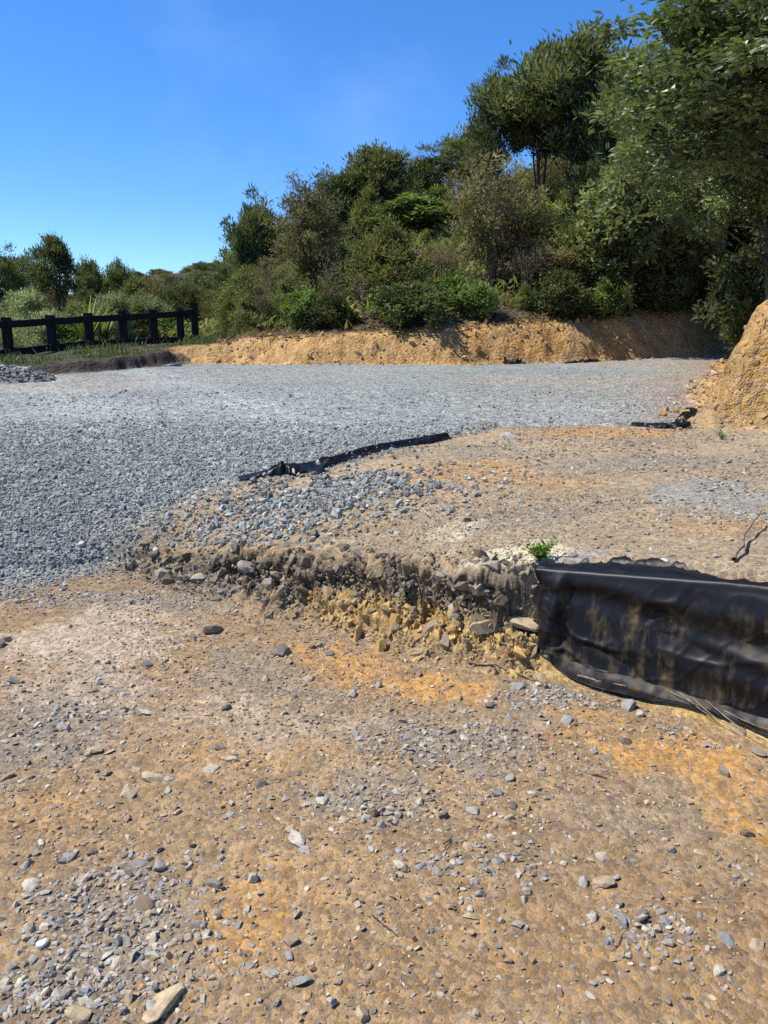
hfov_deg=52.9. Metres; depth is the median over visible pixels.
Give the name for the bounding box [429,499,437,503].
stone
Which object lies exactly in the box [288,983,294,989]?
stone
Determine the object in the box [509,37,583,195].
tea tree
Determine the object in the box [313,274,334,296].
shrub
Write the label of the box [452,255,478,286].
dead tree
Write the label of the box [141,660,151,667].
stone
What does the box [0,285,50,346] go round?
shrub
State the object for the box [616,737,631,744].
stone
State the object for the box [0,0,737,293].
sky
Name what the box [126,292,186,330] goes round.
shrub
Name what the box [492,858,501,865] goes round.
stone
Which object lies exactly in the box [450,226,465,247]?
shrub
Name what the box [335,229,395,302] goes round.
shrub
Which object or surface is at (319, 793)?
stone
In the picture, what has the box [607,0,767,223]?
broadleaf tree
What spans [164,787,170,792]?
stone
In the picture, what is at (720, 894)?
stone
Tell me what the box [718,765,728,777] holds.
stone
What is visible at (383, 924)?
stick
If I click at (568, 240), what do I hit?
shrub
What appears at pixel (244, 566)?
stone
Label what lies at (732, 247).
shrub
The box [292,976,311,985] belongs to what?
stone
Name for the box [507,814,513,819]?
stone
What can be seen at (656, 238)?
broadleaf tree
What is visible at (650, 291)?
shrub
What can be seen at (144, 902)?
stone
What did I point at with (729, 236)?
tea tree
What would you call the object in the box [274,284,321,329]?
shrub
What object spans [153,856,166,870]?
stone
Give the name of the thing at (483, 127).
tea tree
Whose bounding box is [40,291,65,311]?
shrub
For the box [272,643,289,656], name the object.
stone
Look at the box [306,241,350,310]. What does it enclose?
dead tree
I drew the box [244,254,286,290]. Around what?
shrub
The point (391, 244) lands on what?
shrub
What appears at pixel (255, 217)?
tea tree
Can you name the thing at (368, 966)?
stone
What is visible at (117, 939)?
stone
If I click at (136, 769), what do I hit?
stone
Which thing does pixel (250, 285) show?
shrub
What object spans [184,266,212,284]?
tea tree
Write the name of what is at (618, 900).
stone
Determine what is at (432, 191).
shrub
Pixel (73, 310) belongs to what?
shrub
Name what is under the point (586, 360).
fabric strip
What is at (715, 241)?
broadleaf tree
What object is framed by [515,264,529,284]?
shrub
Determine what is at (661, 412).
clods
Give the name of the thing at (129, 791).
stone
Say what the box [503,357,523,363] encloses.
fabric strip
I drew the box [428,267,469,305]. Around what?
shrub
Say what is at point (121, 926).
stone
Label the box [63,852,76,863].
stone
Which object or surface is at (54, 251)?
tea tree
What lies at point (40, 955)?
stone
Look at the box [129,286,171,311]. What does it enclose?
shrub
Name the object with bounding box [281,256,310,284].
shrub
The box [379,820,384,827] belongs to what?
stone
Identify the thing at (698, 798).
stone
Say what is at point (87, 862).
stone
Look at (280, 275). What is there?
shrub
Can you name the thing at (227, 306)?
shrub
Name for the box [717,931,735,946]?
stone
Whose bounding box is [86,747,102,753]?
stone
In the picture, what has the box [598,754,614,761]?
stone
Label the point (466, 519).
stone
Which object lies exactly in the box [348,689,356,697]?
stone
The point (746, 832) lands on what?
stone
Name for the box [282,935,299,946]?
stone
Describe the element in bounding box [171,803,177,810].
stone
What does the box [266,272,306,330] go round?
shrub
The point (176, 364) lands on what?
stone
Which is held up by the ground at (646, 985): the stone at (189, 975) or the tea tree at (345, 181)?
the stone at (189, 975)
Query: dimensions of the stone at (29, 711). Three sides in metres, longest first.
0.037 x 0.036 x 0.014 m
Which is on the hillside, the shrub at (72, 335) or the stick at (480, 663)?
the shrub at (72, 335)
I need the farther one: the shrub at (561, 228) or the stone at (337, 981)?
the shrub at (561, 228)
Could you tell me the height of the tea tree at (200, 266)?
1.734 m
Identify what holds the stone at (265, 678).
on the ground at (646, 985)
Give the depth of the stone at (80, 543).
5.28 m
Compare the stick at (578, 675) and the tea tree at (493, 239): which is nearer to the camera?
the stick at (578, 675)
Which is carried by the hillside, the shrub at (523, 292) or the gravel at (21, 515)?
the shrub at (523, 292)
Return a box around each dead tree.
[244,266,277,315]
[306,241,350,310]
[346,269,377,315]
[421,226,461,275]
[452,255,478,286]
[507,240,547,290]
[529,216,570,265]
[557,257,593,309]
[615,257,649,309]
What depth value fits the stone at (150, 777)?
2.79 m
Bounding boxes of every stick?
[152,566,200,594]
[372,914,397,935]
[441,837,451,854]
[467,660,541,682]
[577,674,625,685]
[615,927,627,946]
[731,510,761,560]
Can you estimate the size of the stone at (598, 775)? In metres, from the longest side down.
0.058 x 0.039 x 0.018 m
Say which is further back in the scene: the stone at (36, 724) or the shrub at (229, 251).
the shrub at (229, 251)
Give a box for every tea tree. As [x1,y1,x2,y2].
[0,249,33,311]
[1,241,46,300]
[13,231,86,315]
[61,254,112,296]
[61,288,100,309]
[100,256,135,295]
[148,268,173,274]
[156,275,207,321]
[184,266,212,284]
[192,261,216,272]
[192,272,220,297]
[202,260,234,303]
[215,182,297,272]
[225,220,269,278]
[261,169,348,301]
[276,234,320,262]
[306,147,369,243]
[326,138,424,233]
[401,142,469,195]
[415,121,509,187]
[440,139,552,286]
[457,51,535,207]
[468,14,668,222]
[481,185,555,272]
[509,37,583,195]
[521,156,569,208]
[542,134,586,197]
[551,141,610,219]
[560,43,658,165]
[723,145,762,244]
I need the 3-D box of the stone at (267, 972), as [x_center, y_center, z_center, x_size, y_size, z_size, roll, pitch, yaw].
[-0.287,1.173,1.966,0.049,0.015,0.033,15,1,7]
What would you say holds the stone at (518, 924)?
on the ground at (646, 985)
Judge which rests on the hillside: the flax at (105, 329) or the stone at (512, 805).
the flax at (105, 329)
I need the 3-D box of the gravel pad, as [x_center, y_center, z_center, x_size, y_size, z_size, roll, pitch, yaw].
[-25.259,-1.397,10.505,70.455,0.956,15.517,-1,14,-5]
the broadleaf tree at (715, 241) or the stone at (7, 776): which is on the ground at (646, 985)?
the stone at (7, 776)
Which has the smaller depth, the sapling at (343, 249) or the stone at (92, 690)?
the stone at (92, 690)
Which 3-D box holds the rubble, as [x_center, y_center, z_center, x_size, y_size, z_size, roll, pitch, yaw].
[-0.455,0.352,4.431,3.085,0.554,0.649,9,16,33]
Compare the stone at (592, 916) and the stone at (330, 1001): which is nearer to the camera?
the stone at (330, 1001)
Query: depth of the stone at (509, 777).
2.80 m
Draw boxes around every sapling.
[331,244,355,290]
[522,193,557,245]
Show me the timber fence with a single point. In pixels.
(8, 324)
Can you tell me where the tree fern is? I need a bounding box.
[370,192,462,240]
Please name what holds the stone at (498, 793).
on the ground at (646, 985)
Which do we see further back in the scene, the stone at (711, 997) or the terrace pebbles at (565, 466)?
the terrace pebbles at (565, 466)
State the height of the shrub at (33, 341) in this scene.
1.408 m
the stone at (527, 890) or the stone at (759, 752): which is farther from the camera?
the stone at (759, 752)
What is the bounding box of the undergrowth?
[0,192,762,343]
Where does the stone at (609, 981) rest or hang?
on the ground at (646, 985)
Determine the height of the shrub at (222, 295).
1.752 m
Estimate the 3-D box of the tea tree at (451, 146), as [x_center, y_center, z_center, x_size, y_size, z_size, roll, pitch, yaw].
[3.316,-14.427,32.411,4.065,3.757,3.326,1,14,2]
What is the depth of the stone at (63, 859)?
2.38 m
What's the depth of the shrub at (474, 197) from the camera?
30.57 m
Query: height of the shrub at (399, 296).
1.200 m
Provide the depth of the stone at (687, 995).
1.89 m
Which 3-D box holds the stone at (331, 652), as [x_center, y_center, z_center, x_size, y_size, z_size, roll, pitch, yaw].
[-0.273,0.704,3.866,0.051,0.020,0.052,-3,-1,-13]
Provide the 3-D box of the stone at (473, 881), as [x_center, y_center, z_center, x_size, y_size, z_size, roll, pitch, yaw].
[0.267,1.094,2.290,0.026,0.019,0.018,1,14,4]
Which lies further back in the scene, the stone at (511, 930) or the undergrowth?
the undergrowth
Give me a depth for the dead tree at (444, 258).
19.39 m
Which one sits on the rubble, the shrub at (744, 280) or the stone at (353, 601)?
the stone at (353, 601)
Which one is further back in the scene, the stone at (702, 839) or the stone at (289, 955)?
the stone at (702, 839)
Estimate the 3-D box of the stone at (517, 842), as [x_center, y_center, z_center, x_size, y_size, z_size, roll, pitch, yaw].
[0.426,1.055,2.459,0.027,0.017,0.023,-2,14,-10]
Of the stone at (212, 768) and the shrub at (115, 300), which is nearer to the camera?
the stone at (212, 768)
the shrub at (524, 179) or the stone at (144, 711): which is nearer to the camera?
the stone at (144, 711)
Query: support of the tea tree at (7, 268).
on the hillside
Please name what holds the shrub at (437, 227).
on the hillside
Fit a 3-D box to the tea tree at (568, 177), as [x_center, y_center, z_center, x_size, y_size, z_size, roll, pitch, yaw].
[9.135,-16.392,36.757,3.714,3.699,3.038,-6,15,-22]
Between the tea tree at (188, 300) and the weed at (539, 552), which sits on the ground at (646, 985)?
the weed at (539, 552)
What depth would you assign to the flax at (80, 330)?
21.09 m
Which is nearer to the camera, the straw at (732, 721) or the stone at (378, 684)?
the straw at (732, 721)
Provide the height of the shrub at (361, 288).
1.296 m
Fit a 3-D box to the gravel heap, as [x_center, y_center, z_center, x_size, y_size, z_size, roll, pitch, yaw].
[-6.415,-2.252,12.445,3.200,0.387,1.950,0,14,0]
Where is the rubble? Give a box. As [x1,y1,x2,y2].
[101,534,545,693]
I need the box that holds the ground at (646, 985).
[0,351,767,1023]
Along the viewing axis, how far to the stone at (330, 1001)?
1.88 m
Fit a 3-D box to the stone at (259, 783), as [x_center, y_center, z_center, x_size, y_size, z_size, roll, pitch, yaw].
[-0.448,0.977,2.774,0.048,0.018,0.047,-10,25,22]
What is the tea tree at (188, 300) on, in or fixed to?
on the hillside
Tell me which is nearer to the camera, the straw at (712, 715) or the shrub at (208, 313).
the straw at (712, 715)
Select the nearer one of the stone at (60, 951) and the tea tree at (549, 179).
the stone at (60, 951)
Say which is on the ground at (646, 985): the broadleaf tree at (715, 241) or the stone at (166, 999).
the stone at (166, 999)
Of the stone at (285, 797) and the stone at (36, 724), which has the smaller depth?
the stone at (285, 797)
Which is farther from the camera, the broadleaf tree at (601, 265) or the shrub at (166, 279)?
the shrub at (166, 279)
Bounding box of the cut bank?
[35,305,744,373]
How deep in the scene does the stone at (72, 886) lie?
2.25 m
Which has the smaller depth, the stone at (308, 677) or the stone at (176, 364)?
the stone at (308, 677)
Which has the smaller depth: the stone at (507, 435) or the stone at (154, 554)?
the stone at (154, 554)
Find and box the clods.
[206,300,767,433]
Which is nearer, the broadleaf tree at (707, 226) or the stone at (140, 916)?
the stone at (140, 916)
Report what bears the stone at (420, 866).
on the ground at (646, 985)
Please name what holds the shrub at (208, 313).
on the hillside
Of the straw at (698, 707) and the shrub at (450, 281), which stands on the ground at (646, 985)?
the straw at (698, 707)
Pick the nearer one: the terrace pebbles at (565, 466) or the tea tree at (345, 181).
the terrace pebbles at (565, 466)
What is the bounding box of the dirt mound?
[694,300,767,428]
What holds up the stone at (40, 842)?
on the ground at (646, 985)
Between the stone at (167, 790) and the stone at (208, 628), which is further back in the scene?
the stone at (208, 628)
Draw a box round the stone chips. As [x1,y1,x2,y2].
[0,503,767,1023]
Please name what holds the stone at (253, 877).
on the ground at (646, 985)
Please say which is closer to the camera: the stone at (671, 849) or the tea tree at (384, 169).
the stone at (671, 849)
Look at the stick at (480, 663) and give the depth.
3.66 m
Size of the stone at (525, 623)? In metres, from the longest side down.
0.163 x 0.159 x 0.062 m
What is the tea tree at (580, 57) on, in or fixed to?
on the hillside
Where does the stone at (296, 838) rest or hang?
on the ground at (646, 985)
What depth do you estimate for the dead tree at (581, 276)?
18.93 m
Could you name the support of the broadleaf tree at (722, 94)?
on the dirt mound
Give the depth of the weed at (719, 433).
6.51 m
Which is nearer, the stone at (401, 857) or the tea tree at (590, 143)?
the stone at (401, 857)
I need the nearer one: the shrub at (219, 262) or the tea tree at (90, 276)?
the tea tree at (90, 276)
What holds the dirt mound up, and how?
on the ground at (646, 985)
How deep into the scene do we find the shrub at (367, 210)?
27.51 m
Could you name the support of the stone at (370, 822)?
on the ground at (646, 985)
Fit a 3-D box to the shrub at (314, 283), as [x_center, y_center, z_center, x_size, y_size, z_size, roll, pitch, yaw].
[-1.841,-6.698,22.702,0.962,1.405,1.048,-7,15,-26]
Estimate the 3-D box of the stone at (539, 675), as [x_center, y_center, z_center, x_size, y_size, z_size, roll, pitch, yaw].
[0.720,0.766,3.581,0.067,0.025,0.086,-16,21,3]
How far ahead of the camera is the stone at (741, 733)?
3.11 m
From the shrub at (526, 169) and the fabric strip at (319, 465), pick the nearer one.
the fabric strip at (319, 465)
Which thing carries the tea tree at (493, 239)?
on the hillside
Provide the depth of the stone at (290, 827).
2.53 m
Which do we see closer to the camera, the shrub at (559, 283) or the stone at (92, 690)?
the stone at (92, 690)
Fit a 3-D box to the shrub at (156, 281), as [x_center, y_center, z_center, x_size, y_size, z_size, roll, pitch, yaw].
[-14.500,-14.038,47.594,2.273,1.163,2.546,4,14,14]
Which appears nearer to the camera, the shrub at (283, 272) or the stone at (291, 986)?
the stone at (291, 986)
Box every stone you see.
[0,639,4,647]
[0,772,14,781]
[2,636,11,641]
[7,676,19,683]
[13,938,21,944]
[20,860,34,869]
[22,877,40,891]
[25,709,33,713]
[33,721,41,726]
[35,937,48,948]
[37,952,44,958]
[38,839,43,845]
[57,949,64,954]
[58,856,66,863]
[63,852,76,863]
[64,1004,91,1023]
[69,883,77,890]
[76,968,88,978]
[77,541,84,546]
[82,861,91,865]
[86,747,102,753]
[87,688,98,692]
[90,848,97,854]
[102,936,112,943]
[104,769,110,775]
[112,934,122,946]
[113,923,126,929]
[119,785,137,798]
[120,851,128,858]
[129,859,146,867]
[131,766,140,771]
[134,894,154,910]
[135,914,143,919]
[137,734,150,740]
[140,709,152,714]
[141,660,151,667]
[141,983,184,1023]
[142,771,163,782]
[148,937,156,945]
[149,550,159,557]
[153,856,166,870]
[163,362,182,365]
[163,776,173,780]
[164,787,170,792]
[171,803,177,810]
[183,953,190,958]
[184,933,192,942]
[185,972,192,980]
[188,633,196,638]
[201,764,220,773]
[202,623,222,633]
[207,878,222,888]
[213,742,226,749]
[221,704,231,710]
[221,756,238,761]
[226,812,234,817]
[237,560,251,572]
[248,873,258,882]
[255,779,266,788]
[262,675,267,681]
[262,968,279,978]
[265,754,272,759]
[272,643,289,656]
[282,794,289,800]
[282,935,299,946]
[284,824,294,831]
[285,950,292,960]
[288,829,304,846]
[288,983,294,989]
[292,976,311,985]
[297,845,310,853]
[304,674,313,681]
[315,797,327,804]
[316,790,321,795]
[317,978,323,986]
[325,650,334,654]
[325,996,337,1007]
[333,978,341,984]
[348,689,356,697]
[351,598,360,604]
[355,1004,368,1022]
[365,962,371,969]
[367,819,375,826]
[370,807,379,816]
[375,681,381,687]
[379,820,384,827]
[397,853,404,860]
[411,934,416,941]
[415,670,421,676]
[415,862,426,869]
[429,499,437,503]
[432,865,441,876]
[438,812,448,819]
[462,911,478,919]
[463,518,470,521]
[466,806,478,814]
[467,905,472,911]
[469,619,493,634]
[469,877,477,884]
[472,1008,480,1017]
[485,701,496,706]
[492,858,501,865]
[493,789,502,796]
[501,432,513,437]
[505,773,513,781]
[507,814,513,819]
[507,927,516,933]
[508,801,517,809]
[510,615,538,631]
[511,682,529,689]
[511,920,523,928]
[513,840,521,845]
[523,887,531,894]
[532,672,546,680]
[556,988,562,996]
[560,714,572,723]
[568,552,578,556]
[570,963,576,970]
[578,876,587,887]
[586,912,597,921]
[591,772,606,777]
[592,875,614,887]
[596,975,605,983]
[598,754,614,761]
[604,945,616,950]
[606,978,613,984]
[615,897,621,906]
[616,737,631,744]
[617,912,626,927]
[619,951,625,957]
[621,699,636,711]
[635,909,649,916]
[636,710,643,716]
[642,953,649,958]
[655,908,665,914]
[663,998,670,1003]
[668,847,675,852]
[681,992,693,999]
[695,796,702,801]
[698,837,707,842]
[707,994,716,1000]
[716,891,724,898]
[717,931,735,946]
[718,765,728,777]
[728,723,746,737]
[740,829,755,836]
[749,938,763,951]
[752,747,766,756]
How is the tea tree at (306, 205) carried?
on the hillside
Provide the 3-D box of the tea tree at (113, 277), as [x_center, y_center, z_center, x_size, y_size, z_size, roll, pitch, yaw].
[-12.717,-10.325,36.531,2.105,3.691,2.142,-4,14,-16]
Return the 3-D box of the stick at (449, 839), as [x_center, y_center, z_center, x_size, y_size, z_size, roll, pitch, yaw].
[0.192,1.056,2.446,0.016,0.005,0.097,7,15,26]
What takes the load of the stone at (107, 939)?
on the ground at (646, 985)
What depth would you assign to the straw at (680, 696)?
3.30 m
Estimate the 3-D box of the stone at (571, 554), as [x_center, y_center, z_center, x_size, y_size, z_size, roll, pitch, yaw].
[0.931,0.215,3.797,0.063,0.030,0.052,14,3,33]
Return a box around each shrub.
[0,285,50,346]
[11,307,70,346]
[40,287,67,306]
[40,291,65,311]
[42,314,81,342]
[58,298,87,325]
[70,289,141,339]
[109,273,154,304]
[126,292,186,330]
[128,299,159,338]
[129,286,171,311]
[130,269,200,298]
[139,274,160,286]
[157,307,190,336]
[173,266,193,273]
[188,283,216,322]
[194,289,218,322]
[203,282,239,333]
[210,258,220,264]
[212,292,246,339]
[215,271,271,331]
[218,260,257,295]
[221,246,234,257]
[224,292,270,339]
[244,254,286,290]
[250,293,275,328]
[253,264,313,316]
[266,259,299,315]
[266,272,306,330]
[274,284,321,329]
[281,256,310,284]
[286,247,319,268]
[301,289,363,331]
[306,266,335,293]
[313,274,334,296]
[326,239,353,289]
[331,210,444,304]
[331,220,371,255]
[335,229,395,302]
[342,180,402,239]
[357,278,452,328]
[367,285,380,303]
[413,244,463,273]
[414,279,443,314]
[417,229,434,247]
[419,182,457,217]
[425,245,436,260]
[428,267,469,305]
[431,220,449,240]
[444,265,457,287]
[446,280,502,320]
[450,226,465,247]
[462,271,473,284]
[465,178,486,210]
[497,235,583,295]
[504,164,528,183]
[512,282,534,310]
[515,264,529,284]
[517,266,598,320]
[520,163,559,199]
[524,156,567,192]
[543,216,637,300]
[558,222,565,237]
[576,264,637,321]
[633,251,700,316]
[641,238,720,302]
[684,246,754,328]
[690,241,764,353]
[721,239,744,256]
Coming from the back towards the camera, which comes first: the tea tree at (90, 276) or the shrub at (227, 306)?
the tea tree at (90, 276)
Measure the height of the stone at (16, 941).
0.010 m
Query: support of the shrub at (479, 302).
on the hillside
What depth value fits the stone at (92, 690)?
3.46 m
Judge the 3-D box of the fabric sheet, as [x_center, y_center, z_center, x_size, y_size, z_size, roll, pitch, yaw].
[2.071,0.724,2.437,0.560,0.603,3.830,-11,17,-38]
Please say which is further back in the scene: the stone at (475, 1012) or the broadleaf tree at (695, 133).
the broadleaf tree at (695, 133)
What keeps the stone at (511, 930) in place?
on the ground at (646, 985)
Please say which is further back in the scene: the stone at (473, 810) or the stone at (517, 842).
the stone at (473, 810)
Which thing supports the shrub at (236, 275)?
on the hillside
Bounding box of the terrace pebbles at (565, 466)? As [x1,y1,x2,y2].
[115,423,767,555]
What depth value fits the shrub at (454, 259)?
20.72 m
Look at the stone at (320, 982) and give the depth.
1.93 m
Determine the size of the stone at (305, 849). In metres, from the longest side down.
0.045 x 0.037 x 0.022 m
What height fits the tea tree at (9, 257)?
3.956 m
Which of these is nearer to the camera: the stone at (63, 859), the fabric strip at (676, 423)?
the stone at (63, 859)
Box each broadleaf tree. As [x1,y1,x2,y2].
[558,116,707,317]
[565,179,655,281]
[573,0,767,203]
[584,217,735,242]
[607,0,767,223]
[634,135,731,301]
[636,69,767,300]
[725,182,767,245]
[733,210,763,245]
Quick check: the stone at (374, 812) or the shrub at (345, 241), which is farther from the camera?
the shrub at (345, 241)
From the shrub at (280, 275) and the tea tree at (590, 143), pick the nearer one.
the shrub at (280, 275)
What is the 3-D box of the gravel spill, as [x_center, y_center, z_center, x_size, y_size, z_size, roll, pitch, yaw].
[-0.345,-0.006,5.282,2.790,0.458,1.746,-4,14,-17]
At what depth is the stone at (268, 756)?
2.95 m
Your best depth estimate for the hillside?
18.09 m
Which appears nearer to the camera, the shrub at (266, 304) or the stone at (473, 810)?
the stone at (473, 810)
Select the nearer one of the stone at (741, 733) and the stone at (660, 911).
the stone at (660, 911)
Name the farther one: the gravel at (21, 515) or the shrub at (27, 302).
the shrub at (27, 302)
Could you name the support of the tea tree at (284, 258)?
on the hillside
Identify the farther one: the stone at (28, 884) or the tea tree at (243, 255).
the tea tree at (243, 255)
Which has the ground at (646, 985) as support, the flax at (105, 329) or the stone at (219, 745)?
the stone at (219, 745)
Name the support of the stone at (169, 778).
on the ground at (646, 985)
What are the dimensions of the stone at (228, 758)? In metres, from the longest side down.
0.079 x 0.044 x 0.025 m
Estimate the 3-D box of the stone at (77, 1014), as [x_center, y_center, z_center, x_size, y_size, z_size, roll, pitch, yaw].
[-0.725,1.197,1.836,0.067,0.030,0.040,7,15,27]
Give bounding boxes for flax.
[12,307,46,344]
[47,296,115,340]
[73,301,117,339]
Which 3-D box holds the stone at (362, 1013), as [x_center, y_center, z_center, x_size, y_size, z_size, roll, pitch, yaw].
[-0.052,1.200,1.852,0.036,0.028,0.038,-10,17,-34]
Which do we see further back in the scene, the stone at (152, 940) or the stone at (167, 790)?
the stone at (167, 790)
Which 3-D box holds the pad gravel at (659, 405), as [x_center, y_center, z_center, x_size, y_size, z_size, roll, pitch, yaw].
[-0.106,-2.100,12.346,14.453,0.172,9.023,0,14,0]
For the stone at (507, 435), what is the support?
on the ground at (646, 985)
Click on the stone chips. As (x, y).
(58, 993)
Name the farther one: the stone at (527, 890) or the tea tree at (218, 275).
the tea tree at (218, 275)
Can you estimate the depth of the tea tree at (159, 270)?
64.35 m
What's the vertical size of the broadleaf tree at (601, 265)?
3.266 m
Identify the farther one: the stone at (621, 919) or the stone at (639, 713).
the stone at (639, 713)
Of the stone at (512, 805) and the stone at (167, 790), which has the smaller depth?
the stone at (512, 805)
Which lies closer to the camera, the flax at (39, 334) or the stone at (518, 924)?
the stone at (518, 924)
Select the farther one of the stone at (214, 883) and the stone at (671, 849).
the stone at (671, 849)
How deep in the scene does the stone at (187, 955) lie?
2.02 m
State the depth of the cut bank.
17.21 m
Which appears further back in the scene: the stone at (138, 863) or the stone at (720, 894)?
the stone at (138, 863)
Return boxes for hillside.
[0,199,763,367]
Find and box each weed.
[521,535,557,560]
[711,428,730,439]
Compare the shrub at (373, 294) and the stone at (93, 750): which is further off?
the shrub at (373, 294)
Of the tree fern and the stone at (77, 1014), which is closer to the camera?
the stone at (77, 1014)
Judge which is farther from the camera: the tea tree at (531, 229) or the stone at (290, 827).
the tea tree at (531, 229)
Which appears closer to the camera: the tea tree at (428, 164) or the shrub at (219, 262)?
the tea tree at (428, 164)
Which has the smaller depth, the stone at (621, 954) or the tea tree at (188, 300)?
the stone at (621, 954)
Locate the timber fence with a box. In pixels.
[0,306,198,356]
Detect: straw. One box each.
[666,689,698,705]
[681,693,719,719]
[693,698,739,729]
[705,699,765,740]
[724,710,767,729]
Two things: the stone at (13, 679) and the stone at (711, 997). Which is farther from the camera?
the stone at (13, 679)
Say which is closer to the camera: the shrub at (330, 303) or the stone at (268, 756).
the stone at (268, 756)
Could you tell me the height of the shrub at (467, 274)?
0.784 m
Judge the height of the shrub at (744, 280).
2.473 m
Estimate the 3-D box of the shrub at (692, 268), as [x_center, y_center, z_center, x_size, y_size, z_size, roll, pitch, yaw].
[7.713,-6.590,20.588,2.430,2.529,2.169,12,18,41]
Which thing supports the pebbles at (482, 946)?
on the ground at (646, 985)
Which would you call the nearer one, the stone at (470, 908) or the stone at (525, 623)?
the stone at (470, 908)
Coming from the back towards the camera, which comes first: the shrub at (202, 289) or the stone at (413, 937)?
the shrub at (202, 289)
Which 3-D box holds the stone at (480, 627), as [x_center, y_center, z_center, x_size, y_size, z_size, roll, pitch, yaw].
[0.485,0.568,3.807,0.134,0.081,0.071,3,14,13]
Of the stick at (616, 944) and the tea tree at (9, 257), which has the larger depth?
the tea tree at (9, 257)
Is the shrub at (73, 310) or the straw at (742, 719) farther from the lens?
the shrub at (73, 310)
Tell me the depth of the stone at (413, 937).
2.07 m
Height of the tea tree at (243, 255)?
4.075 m
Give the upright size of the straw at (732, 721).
0.039 m
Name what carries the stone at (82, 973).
on the ground at (646, 985)
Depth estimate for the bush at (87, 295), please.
32.38 m
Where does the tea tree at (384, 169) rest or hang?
on the hillside
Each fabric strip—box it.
[238,432,451,479]
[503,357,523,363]
[561,359,599,362]
[630,407,697,427]
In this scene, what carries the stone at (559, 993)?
on the ground at (646, 985)
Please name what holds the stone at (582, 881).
on the ground at (646, 985)
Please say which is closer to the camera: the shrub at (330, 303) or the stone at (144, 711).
the stone at (144, 711)
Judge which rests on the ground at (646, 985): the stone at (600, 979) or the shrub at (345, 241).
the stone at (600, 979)
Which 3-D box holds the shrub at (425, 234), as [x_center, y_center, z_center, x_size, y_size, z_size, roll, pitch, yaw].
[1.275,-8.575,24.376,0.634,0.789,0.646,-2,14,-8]
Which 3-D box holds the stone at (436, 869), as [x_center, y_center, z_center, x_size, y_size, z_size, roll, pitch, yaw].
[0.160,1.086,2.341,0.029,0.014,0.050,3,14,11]
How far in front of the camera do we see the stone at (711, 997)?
1.90 m
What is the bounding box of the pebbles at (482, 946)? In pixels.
[0,462,767,1023]
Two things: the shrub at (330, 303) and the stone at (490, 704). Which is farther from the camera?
the shrub at (330, 303)
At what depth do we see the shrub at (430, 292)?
17.89 m
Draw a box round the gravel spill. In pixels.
[121,454,525,548]
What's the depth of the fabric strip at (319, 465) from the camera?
6.09 m
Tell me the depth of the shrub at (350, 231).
26.30 m
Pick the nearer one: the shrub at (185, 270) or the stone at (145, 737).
the stone at (145, 737)
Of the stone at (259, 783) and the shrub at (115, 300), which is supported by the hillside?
the shrub at (115, 300)
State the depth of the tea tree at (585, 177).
26.48 m
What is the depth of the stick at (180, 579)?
4.85 m
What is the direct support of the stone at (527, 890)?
on the ground at (646, 985)
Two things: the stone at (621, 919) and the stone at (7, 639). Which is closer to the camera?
the stone at (621, 919)
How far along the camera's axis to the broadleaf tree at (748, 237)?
21.93 m
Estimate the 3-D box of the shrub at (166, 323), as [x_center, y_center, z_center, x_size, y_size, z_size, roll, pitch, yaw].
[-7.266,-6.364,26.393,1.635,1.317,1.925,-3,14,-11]
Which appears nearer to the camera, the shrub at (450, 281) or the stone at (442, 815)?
the stone at (442, 815)
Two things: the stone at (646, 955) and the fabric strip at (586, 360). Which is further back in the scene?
the fabric strip at (586, 360)
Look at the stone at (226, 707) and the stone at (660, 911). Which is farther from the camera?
the stone at (226, 707)
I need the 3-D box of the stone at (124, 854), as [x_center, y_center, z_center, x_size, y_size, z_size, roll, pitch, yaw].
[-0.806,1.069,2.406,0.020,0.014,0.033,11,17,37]
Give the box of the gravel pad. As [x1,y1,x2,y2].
[0,355,729,581]
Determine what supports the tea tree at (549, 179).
on the hillside
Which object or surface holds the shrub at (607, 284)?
on the hillside
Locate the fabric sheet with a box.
[527,556,767,735]
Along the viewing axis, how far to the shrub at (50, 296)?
38.34 m
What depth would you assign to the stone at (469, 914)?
2.16 m
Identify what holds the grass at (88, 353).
on the hillside
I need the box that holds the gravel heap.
[0,364,56,383]
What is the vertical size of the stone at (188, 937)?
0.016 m
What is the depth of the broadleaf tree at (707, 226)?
13.91 m
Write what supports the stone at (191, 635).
on the ground at (646, 985)
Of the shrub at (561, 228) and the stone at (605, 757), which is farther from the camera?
the shrub at (561, 228)
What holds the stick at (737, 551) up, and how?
on the ground at (646, 985)
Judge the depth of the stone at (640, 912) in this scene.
2.14 m
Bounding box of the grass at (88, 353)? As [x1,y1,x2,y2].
[0,322,275,364]
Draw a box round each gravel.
[0,362,714,417]
[0,387,704,607]
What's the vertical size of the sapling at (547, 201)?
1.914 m
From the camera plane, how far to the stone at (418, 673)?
3.63 m
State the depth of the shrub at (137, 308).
25.75 m
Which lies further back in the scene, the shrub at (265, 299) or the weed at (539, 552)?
the shrub at (265, 299)
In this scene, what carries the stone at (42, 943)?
on the ground at (646, 985)
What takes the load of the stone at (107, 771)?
on the ground at (646, 985)
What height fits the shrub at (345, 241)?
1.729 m
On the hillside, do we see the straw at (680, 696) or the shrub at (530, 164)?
the shrub at (530, 164)
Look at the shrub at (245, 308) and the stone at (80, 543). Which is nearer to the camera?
the stone at (80, 543)

